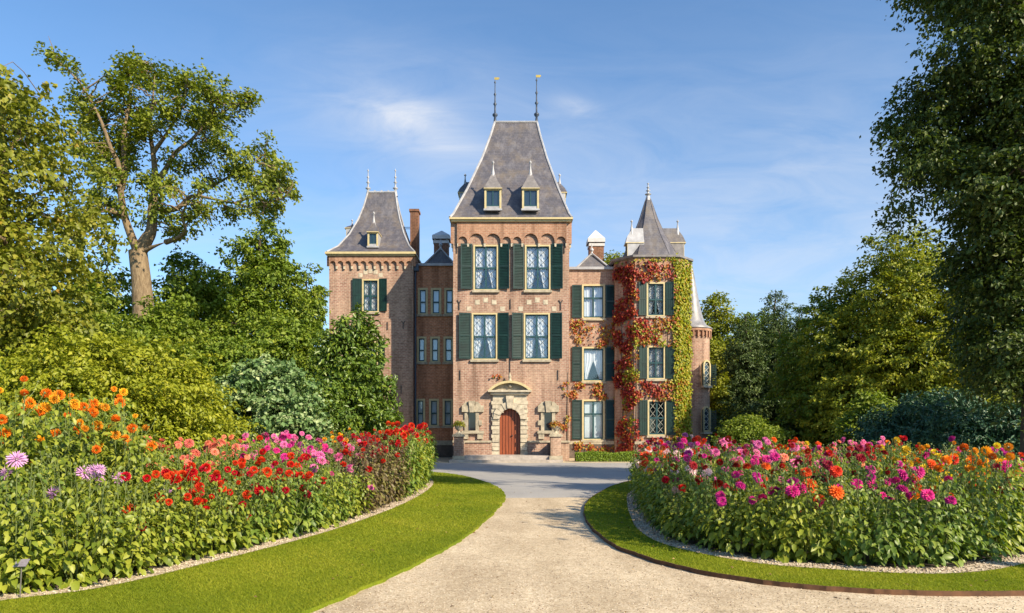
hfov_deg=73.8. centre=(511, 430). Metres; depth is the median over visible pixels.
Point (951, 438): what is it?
dahlia plant
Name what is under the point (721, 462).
dahlia plant
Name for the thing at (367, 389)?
magnolia bush
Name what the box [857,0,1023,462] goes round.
beech tree
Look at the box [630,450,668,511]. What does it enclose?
dahlia plant
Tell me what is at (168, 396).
golden shrub
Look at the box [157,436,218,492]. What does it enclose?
dahlia plant
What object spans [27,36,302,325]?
oak tree
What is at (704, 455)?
dahlia plant
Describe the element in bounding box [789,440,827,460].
dahlia plant
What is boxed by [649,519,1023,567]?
soil
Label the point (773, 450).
dahlia plant
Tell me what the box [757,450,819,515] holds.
dahlia plant
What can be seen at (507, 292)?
castle
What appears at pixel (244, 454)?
dahlia plant
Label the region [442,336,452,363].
window
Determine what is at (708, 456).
dahlia plant
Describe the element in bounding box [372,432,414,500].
dahlia plant
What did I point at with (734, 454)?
dahlia plant
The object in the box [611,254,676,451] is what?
creeper
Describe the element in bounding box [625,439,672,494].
dahlia plant
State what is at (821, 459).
dahlia plant
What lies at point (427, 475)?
dahlia plant
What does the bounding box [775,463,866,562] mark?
dahlia plant
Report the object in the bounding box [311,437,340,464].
dahlia plant
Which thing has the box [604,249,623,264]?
broadleaf tree
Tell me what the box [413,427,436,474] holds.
dahlia plant
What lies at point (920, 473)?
dahlia plant
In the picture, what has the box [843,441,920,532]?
dahlia plant
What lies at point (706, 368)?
turret window
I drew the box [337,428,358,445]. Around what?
dahlia plant
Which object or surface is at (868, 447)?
dahlia plant
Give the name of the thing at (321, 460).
dahlia plant
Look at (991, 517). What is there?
dahlia plant
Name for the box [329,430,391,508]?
dahlia plant
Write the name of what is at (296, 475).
dahlia plant
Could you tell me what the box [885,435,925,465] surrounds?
dahlia plant
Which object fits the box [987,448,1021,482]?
dahlia plant
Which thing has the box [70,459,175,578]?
dahlia plant
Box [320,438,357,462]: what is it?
dahlia plant
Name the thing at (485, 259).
window
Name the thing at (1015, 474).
dahlia plant
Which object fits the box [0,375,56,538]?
dahlia plant
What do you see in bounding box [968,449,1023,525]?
dahlia plant
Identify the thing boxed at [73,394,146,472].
dahlia plant
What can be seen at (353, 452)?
dahlia plant
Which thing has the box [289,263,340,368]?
broadleaf tree
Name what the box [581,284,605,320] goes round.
window
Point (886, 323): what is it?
hornbeam tree
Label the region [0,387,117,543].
dahlia plant
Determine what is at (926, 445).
dahlia plant
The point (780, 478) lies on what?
dahlia plant
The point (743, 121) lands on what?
sky
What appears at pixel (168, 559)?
dahlia plant
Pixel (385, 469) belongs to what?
dahlia plant
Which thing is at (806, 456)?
dahlia plant
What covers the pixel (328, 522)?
dahlia plant
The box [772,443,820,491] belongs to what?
dahlia plant
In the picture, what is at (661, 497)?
dahlia plant
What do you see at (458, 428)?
urn
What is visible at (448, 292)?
window
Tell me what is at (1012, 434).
rhododendron
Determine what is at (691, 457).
dahlia plant
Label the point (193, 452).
dahlia plant
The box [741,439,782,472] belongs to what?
dahlia plant
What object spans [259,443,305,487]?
dahlia plant
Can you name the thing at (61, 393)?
dahlia plant
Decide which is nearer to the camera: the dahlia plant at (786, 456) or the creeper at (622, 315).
the dahlia plant at (786, 456)
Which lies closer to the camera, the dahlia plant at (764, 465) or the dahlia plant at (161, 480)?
the dahlia plant at (161, 480)
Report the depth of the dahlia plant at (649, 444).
18.89 m
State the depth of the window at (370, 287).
42.33 m
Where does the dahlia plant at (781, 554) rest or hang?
on the soil at (838, 560)
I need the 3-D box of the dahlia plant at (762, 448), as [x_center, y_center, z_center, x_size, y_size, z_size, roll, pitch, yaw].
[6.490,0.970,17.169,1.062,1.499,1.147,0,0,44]
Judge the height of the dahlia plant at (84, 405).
2.166 m
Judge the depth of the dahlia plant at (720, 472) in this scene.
12.47 m
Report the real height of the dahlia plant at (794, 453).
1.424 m
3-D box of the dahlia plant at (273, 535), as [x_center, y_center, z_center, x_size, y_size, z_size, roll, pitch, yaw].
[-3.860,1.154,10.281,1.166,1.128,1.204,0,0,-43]
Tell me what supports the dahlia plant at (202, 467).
on the soil at (134, 570)
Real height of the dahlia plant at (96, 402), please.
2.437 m
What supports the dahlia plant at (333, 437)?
on the soil at (134, 570)
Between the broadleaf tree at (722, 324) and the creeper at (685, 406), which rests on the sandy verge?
the broadleaf tree at (722, 324)
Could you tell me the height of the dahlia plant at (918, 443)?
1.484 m
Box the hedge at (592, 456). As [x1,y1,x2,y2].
[574,450,637,461]
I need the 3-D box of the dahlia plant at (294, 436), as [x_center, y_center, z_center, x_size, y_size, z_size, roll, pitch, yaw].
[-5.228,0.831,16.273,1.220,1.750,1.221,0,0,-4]
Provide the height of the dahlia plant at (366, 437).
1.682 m
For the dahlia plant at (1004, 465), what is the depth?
9.67 m
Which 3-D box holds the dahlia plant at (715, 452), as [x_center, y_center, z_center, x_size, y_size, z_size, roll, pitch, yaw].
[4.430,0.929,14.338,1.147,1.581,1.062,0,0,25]
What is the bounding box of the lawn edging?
[583,481,1023,595]
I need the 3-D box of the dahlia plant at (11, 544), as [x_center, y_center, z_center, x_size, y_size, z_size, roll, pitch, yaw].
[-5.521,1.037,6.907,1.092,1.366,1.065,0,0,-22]
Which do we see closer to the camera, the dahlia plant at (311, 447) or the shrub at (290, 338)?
the dahlia plant at (311, 447)
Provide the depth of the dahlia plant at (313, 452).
14.93 m
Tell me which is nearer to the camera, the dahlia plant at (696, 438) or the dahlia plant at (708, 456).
the dahlia plant at (708, 456)
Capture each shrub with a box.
[0,320,268,499]
[0,353,18,404]
[82,295,219,382]
[196,329,272,383]
[207,352,349,455]
[247,309,319,378]
[300,370,361,441]
[706,412,790,451]
[766,420,811,448]
[827,388,900,452]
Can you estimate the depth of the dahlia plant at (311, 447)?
15.29 m
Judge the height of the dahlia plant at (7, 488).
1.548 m
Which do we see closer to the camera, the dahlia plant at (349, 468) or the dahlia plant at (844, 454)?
the dahlia plant at (349, 468)
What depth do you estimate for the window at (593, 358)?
42.27 m
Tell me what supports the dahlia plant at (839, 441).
on the soil at (838, 560)
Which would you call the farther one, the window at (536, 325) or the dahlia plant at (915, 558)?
the window at (536, 325)
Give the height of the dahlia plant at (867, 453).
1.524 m
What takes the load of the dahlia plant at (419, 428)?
on the soil at (134, 570)
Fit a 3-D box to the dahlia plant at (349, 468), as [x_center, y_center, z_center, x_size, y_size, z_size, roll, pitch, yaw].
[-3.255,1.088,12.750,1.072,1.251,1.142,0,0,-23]
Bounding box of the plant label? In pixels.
[13,559,29,596]
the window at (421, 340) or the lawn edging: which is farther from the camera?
the window at (421, 340)
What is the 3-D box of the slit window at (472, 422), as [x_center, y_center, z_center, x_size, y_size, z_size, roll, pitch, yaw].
[-2.205,-0.598,38.530,1.267,2.135,0.540,0,0,0]
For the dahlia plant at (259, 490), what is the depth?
9.66 m
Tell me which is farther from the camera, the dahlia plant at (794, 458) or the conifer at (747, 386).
the conifer at (747, 386)
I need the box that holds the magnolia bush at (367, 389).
[306,302,403,438]
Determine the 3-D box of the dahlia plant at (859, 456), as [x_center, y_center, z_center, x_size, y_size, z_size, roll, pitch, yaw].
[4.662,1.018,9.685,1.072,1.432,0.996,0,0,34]
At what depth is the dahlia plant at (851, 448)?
14.41 m
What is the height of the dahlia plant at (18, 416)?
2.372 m
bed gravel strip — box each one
[0,480,432,599]
[627,490,1023,572]
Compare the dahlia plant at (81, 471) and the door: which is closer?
the dahlia plant at (81, 471)
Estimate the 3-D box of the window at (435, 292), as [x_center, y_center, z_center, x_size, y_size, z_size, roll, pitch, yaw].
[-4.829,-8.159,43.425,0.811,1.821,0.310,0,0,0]
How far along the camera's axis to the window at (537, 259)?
38.59 m
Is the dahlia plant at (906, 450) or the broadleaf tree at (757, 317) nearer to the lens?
the dahlia plant at (906, 450)
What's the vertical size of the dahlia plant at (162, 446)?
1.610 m
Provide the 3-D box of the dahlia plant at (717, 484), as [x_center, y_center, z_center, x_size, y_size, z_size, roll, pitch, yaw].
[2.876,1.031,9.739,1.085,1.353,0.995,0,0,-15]
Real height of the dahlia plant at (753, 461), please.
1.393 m
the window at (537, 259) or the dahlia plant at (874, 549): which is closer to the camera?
the dahlia plant at (874, 549)
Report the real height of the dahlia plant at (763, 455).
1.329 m
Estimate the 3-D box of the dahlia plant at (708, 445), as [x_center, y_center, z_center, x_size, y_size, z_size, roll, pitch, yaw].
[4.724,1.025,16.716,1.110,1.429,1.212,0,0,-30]
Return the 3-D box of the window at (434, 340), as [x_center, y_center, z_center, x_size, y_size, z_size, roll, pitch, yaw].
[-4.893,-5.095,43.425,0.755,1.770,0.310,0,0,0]
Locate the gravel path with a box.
[312,497,1023,612]
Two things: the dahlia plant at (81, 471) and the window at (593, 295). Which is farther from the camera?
the window at (593, 295)
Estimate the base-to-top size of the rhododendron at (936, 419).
3.505 m
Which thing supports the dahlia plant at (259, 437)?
on the soil at (134, 570)
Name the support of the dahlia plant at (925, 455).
on the soil at (838, 560)
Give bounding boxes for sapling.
[710,371,741,445]
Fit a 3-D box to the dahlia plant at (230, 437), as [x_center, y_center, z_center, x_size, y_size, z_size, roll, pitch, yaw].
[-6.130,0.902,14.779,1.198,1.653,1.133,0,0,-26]
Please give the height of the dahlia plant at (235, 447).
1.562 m
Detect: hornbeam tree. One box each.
[789,215,1002,451]
[892,274,1018,407]
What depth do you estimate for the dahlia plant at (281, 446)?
14.60 m
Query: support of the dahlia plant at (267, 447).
on the soil at (134, 570)
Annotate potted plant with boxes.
[451,420,464,426]
[549,420,562,427]
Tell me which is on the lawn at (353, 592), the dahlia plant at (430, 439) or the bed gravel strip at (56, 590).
the bed gravel strip at (56, 590)
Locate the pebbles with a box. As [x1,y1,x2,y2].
[0,479,1023,612]
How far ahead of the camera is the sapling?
46.13 m
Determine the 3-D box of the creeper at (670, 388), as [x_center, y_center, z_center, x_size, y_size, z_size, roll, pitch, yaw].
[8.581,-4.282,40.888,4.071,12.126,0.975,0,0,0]
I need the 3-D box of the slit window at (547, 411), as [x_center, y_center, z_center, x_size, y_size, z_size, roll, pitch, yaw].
[2.045,-0.598,38.530,1.222,2.135,0.540,0,0,0]
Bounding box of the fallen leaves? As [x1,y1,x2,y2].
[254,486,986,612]
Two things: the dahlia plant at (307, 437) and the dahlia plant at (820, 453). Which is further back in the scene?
the dahlia plant at (307, 437)
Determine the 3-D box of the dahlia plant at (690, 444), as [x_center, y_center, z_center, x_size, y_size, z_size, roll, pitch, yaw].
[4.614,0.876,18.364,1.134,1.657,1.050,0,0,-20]
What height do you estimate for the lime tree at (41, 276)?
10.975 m
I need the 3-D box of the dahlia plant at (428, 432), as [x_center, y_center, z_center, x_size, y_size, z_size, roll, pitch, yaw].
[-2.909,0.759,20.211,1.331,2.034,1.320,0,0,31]
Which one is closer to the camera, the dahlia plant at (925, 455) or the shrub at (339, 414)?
the dahlia plant at (925, 455)
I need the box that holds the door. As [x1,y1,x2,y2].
[500,409,519,454]
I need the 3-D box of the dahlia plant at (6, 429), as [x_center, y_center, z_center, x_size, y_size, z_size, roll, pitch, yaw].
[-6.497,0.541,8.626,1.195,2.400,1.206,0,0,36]
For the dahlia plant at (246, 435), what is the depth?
15.70 m
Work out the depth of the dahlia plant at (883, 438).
17.07 m
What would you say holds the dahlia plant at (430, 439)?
on the soil at (134, 570)
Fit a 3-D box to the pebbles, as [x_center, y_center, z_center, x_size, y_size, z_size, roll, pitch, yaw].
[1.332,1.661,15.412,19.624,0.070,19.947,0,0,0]
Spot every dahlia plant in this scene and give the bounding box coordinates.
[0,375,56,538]
[0,380,59,536]
[0,387,60,506]
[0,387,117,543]
[0,388,72,507]
[0,445,78,569]
[0,451,74,593]
[0,492,26,592]
[7,457,134,590]
[9,402,105,542]
[27,445,135,567]
[49,393,122,479]
[61,386,148,487]
[65,407,164,545]
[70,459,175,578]
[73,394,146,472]
[87,388,187,532]
[94,455,188,552]
[107,466,205,565]
[109,436,183,524]
[109,444,170,482]
[137,463,229,561]
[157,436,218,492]
[159,456,232,535]
[160,470,257,555]
[167,437,212,480]
[171,439,235,526]
[179,448,245,527]
[199,438,254,499]
[200,438,249,486]
[201,437,250,481]
[203,461,281,547]
[208,434,249,466]
[221,470,296,541]
[222,451,290,524]
[230,435,300,512]
[230,438,279,478]
[233,447,293,493]
[238,432,280,465]
[245,432,283,468]
[250,458,332,538]
[257,433,304,472]
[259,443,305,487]
[266,437,308,468]
[266,450,326,507]
[268,460,336,532]
[272,429,313,463]
[277,430,314,462]
[286,447,337,499]
[288,456,348,528]
[293,443,342,482]
[298,456,357,522]
[300,442,335,470]
[306,445,340,475]
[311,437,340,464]
[312,456,364,521]
[319,437,348,449]
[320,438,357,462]
[326,448,377,516]
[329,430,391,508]
[330,430,354,453]
[334,437,385,512]
[335,433,376,478]
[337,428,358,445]
[347,433,396,507]
[351,429,381,447]
[355,439,403,505]
[358,431,387,450]
[363,430,407,502]
[368,421,416,497]
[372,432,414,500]
[382,427,422,495]
[384,421,425,493]
[389,428,426,489]
[391,422,427,491]
[402,422,438,483]
[403,424,433,487]
[404,425,433,477]
[407,430,438,478]
[408,423,436,476]
[408,432,432,488]
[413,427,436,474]
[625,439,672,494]
[628,443,654,483]
[628,447,672,502]
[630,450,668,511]
[631,445,674,499]
[632,454,672,506]
[633,444,691,521]
[634,443,682,499]
[634,444,691,516]
[642,437,702,531]
[643,440,658,451]
[644,453,699,526]
[645,461,712,536]
[657,465,737,543]
[670,432,695,461]
[671,438,714,485]
[671,445,717,488]
[677,435,711,463]
[677,457,753,548]
[687,436,752,526]
[688,443,720,475]
[691,446,730,475]
[692,438,720,489]
[694,454,751,502]
[696,434,724,465]
[698,437,745,480]
[700,471,786,555]
[707,436,738,455]
[716,437,741,456]
[716,439,765,474]
[717,446,763,485]
[718,443,747,482]
[718,447,751,476]
[725,450,787,524]
[725,458,790,537]
[736,463,829,562]
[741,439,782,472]
[741,452,788,478]
[746,449,796,510]
[747,437,768,452]
[748,462,829,551]
[751,439,785,464]
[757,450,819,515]
[763,448,791,469]
[765,437,804,469]
[771,443,822,498]
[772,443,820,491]
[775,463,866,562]
[781,443,855,529]
[786,447,840,475]
[787,449,859,525]
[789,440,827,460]
[797,450,858,505]
[801,445,840,461]
[811,452,882,547]
[811,461,932,568]
[819,437,862,460]
[821,440,864,511]
[823,440,865,494]
[838,443,912,520]
[838,448,854,466]
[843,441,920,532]
[850,440,901,504]
[850,458,936,543]
[856,436,890,460]
[863,463,972,567]
[866,437,918,482]
[866,440,932,500]
[879,439,909,478]
[883,444,954,532]
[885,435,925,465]
[886,440,915,459]
[888,442,934,465]
[889,451,953,518]
[891,470,995,566]
[897,447,952,482]
[899,443,950,474]
[902,455,994,542]
[912,451,942,476]
[921,446,1023,562]
[930,453,990,523]
[933,435,983,468]
[941,439,1023,556]
[941,443,993,478]
[942,447,999,485]
[948,441,971,466]
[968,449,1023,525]
[969,463,1023,554]
[977,442,1016,475]
[979,445,1023,461]
[985,446,1023,461]
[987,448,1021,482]
[987,459,1023,534]
[993,452,1023,512]
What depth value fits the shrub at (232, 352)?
25.20 m
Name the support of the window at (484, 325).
in the castle
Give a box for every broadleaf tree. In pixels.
[46,248,131,345]
[102,247,250,349]
[193,216,332,370]
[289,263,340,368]
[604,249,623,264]
[699,291,750,404]
[720,308,794,368]
[749,276,890,451]
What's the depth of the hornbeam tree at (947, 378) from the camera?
32.51 m
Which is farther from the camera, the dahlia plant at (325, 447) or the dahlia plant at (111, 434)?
the dahlia plant at (325, 447)
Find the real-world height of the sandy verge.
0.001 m
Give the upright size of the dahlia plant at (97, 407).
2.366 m
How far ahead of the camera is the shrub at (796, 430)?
40.44 m
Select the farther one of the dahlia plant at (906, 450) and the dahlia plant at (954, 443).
the dahlia plant at (906, 450)
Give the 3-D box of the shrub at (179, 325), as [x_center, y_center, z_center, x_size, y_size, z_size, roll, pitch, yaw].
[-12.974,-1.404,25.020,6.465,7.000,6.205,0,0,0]
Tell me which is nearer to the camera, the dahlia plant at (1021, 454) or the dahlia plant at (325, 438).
the dahlia plant at (1021, 454)
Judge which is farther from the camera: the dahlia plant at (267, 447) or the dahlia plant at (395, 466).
the dahlia plant at (395, 466)
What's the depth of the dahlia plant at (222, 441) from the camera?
13.00 m
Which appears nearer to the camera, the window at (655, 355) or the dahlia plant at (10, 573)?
the dahlia plant at (10, 573)
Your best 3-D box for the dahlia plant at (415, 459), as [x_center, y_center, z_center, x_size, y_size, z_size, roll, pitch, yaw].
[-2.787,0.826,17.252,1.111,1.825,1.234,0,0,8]
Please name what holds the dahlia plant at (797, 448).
on the soil at (838, 560)
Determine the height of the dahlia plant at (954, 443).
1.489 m
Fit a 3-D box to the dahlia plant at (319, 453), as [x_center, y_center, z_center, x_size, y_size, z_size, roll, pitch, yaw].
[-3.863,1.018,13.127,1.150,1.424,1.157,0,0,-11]
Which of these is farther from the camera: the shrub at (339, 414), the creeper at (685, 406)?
the creeper at (685, 406)
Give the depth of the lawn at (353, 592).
8.28 m
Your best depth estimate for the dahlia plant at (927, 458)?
13.45 m
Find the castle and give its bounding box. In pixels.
[325,75,715,462]
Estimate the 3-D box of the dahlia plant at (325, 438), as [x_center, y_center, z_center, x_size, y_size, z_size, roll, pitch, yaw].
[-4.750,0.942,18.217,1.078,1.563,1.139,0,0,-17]
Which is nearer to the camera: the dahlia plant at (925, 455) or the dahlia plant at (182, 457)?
the dahlia plant at (925, 455)
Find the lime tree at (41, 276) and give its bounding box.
[0,62,137,373]
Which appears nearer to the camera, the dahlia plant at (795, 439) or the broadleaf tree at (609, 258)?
the dahlia plant at (795, 439)
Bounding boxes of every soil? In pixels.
[0,490,414,593]
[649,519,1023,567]
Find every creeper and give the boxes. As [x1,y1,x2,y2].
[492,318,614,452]
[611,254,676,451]
[614,252,693,445]
[621,260,687,448]
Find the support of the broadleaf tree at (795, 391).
on the sandy verge
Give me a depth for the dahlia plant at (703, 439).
14.94 m
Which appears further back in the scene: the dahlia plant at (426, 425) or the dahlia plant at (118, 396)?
the dahlia plant at (426, 425)
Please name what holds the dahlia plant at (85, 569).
on the soil at (134, 570)
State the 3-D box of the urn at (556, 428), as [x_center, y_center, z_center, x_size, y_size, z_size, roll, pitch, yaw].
[2.365,-0.045,37.000,0.540,0.419,0.526,0,0,0]
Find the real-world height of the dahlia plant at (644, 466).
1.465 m
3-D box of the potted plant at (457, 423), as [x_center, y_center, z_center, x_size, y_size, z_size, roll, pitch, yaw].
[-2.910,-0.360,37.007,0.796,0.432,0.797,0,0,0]
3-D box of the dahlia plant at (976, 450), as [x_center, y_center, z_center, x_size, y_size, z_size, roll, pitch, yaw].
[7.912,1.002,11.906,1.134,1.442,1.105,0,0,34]
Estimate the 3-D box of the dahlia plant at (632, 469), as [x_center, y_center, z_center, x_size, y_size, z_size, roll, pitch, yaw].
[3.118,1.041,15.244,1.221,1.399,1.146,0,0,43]
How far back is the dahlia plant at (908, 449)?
10.61 m
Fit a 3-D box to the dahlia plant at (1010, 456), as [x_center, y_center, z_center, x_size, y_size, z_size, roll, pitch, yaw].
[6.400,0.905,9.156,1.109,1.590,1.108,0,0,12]
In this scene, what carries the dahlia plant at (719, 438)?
on the soil at (838, 560)
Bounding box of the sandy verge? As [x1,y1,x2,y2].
[435,457,631,462]
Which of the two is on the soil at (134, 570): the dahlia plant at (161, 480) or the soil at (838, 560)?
the dahlia plant at (161, 480)
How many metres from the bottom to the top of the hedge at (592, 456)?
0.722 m
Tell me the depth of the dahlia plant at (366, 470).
13.51 m
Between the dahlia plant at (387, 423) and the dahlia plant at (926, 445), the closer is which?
the dahlia plant at (926, 445)
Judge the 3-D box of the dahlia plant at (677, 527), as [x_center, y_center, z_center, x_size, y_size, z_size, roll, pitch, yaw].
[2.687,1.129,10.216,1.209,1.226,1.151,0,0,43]
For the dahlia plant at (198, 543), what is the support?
on the soil at (134, 570)
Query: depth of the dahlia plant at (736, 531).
9.04 m
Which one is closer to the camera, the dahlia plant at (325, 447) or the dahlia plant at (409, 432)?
the dahlia plant at (325, 447)
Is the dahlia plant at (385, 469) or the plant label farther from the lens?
the dahlia plant at (385, 469)
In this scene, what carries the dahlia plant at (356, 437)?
on the soil at (134, 570)
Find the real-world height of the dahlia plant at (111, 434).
2.369 m
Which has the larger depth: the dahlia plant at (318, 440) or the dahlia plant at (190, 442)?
the dahlia plant at (318, 440)
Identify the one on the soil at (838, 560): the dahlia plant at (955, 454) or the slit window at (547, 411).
the dahlia plant at (955, 454)
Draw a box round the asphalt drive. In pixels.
[431,463,632,497]
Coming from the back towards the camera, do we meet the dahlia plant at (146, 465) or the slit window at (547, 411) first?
the slit window at (547, 411)
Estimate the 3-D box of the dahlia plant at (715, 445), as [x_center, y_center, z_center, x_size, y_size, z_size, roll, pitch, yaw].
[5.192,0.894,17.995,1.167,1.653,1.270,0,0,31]
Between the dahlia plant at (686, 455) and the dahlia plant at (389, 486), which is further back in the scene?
the dahlia plant at (389, 486)
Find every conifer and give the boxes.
[710,314,781,446]
[741,290,797,421]
[754,305,809,424]
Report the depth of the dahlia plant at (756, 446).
14.60 m
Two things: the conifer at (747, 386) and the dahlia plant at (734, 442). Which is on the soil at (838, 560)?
the dahlia plant at (734, 442)
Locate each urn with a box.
[454,426,462,433]
[551,426,559,433]
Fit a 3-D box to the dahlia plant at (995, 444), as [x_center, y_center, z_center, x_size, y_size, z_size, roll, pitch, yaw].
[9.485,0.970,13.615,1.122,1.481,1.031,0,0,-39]
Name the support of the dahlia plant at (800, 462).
on the soil at (838, 560)
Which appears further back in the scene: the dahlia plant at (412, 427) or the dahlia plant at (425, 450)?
the dahlia plant at (425, 450)
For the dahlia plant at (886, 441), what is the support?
on the soil at (838, 560)
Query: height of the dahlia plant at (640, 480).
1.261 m
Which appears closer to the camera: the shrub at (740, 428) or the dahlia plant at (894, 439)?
the dahlia plant at (894, 439)
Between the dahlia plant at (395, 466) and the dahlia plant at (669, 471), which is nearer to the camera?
the dahlia plant at (669, 471)
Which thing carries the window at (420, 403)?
in the castle
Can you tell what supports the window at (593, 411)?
in the castle
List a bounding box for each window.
[362,279,379,313]
[416,336,427,363]
[416,399,424,427]
[417,288,428,316]
[428,399,439,427]
[429,288,441,316]
[429,336,440,363]
[441,399,452,427]
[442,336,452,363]
[443,288,452,316]
[461,401,483,438]
[470,313,498,361]
[472,245,499,292]
[522,313,550,361]
[524,245,551,292]
[537,401,558,438]
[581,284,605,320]
[581,347,605,383]
[581,400,605,441]
[645,282,666,317]
[646,346,666,380]
[646,400,667,437]
[700,360,715,387]
[700,406,715,433]
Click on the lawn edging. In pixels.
(844, 589)
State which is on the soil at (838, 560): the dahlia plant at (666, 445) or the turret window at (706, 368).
the dahlia plant at (666, 445)
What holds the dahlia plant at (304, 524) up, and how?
on the soil at (134, 570)
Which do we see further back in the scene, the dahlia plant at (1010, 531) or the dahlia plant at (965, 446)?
the dahlia plant at (965, 446)
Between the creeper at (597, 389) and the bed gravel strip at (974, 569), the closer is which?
the bed gravel strip at (974, 569)
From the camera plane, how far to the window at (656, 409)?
40.76 m
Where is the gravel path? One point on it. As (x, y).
(560, 507)
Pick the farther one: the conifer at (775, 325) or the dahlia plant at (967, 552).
the conifer at (775, 325)
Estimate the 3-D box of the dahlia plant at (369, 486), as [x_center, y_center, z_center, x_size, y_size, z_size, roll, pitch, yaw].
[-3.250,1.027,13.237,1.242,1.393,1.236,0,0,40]
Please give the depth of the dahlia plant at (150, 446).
9.19 m
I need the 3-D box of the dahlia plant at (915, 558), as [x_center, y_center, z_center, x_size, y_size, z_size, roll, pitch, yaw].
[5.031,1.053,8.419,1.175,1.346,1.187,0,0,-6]
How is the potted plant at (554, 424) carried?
in the urn at (556, 428)
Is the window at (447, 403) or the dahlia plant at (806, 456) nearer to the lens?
the dahlia plant at (806, 456)
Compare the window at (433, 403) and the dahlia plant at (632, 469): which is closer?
the dahlia plant at (632, 469)
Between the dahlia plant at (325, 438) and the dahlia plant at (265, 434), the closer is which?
the dahlia plant at (265, 434)
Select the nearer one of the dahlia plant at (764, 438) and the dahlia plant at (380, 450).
the dahlia plant at (380, 450)
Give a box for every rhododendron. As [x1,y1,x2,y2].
[843,386,1020,473]
[955,402,1020,457]
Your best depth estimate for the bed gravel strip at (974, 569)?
8.44 m
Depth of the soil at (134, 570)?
8.16 m
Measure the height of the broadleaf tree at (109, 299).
10.051 m
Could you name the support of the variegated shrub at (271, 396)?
on the soil at (134, 570)
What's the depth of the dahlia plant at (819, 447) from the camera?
15.83 m
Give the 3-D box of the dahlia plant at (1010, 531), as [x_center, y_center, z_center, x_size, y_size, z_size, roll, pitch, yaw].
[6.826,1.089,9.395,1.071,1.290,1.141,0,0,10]
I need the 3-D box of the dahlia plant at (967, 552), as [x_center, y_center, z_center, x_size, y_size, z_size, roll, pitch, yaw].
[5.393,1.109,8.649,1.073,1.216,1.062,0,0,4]
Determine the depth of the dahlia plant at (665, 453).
12.81 m
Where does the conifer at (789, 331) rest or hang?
on the sandy verge
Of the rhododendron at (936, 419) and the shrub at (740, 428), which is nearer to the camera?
the rhododendron at (936, 419)
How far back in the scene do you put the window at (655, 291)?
40.73 m
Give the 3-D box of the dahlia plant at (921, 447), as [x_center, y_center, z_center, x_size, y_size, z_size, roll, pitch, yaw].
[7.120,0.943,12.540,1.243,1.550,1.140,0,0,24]
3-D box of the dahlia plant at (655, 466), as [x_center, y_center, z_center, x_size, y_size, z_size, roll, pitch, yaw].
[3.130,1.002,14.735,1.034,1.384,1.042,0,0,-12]
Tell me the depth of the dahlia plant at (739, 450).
16.63 m
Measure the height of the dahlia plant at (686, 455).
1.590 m
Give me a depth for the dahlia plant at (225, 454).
13.90 m
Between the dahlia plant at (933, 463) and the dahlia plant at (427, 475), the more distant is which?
the dahlia plant at (427, 475)
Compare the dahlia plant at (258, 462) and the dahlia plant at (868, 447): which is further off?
the dahlia plant at (868, 447)
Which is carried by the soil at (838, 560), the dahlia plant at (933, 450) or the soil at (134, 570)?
the dahlia plant at (933, 450)
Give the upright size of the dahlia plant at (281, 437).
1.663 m
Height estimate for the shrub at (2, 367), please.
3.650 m
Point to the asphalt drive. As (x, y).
(542, 480)
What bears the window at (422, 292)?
in the castle
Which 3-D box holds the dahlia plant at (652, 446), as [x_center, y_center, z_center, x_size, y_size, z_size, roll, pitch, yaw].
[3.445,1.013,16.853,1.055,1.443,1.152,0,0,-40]
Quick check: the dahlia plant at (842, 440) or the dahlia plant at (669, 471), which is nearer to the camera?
the dahlia plant at (669, 471)
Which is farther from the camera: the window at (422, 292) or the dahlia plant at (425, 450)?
the window at (422, 292)
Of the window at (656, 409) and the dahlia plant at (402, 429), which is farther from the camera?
the window at (656, 409)
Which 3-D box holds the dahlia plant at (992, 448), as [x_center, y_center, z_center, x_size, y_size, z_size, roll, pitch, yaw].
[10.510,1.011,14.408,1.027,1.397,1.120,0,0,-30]
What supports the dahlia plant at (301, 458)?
on the soil at (134, 570)
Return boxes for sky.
[0,0,1023,355]
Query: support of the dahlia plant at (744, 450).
on the soil at (838, 560)
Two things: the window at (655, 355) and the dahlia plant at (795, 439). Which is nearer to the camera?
the dahlia plant at (795, 439)

